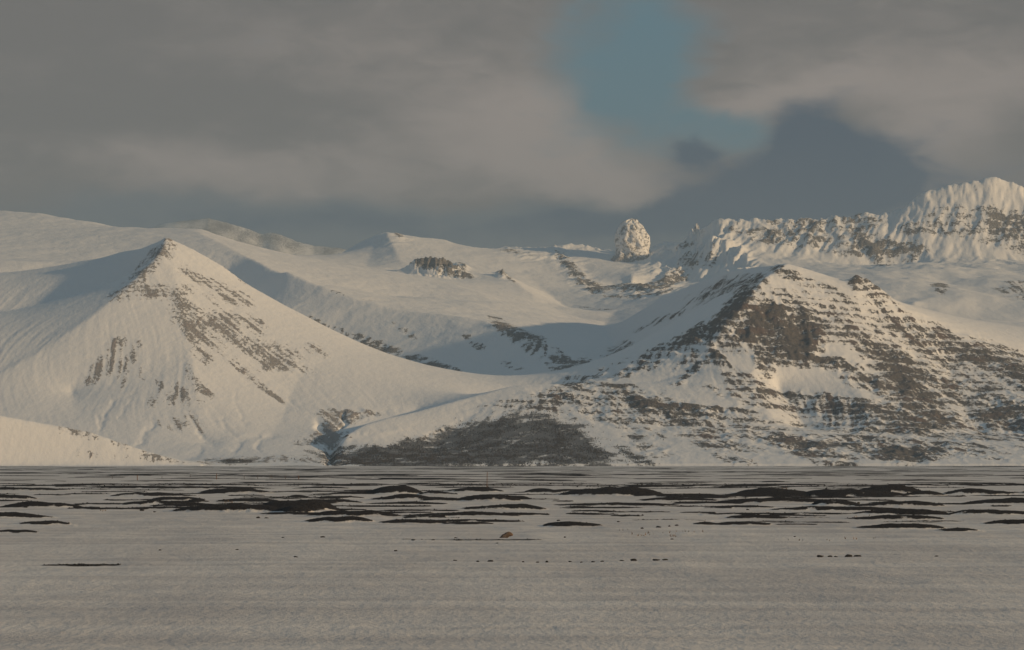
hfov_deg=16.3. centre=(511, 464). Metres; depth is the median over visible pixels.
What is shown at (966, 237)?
mountain range
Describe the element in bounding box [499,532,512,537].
boulder
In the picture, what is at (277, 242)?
mountains
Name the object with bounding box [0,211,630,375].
mountain range
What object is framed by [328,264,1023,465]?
mountain
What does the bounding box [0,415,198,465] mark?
foothill
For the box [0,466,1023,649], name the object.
ground
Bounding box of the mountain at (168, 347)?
[0,238,538,465]
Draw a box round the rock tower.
[611,218,649,261]
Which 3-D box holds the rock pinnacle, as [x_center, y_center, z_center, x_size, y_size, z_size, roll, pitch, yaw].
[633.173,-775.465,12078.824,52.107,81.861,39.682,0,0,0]
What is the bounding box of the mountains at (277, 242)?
[153,218,345,254]
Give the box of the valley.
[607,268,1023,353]
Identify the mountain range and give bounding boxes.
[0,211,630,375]
[610,177,1023,320]
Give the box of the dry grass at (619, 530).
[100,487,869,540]
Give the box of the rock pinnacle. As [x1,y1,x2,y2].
[693,223,699,234]
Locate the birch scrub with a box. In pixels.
[218,404,665,465]
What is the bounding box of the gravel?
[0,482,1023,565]
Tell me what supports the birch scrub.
on the mountain at (784, 365)
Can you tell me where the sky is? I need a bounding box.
[0,0,1023,250]
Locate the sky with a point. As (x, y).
(343, 124)

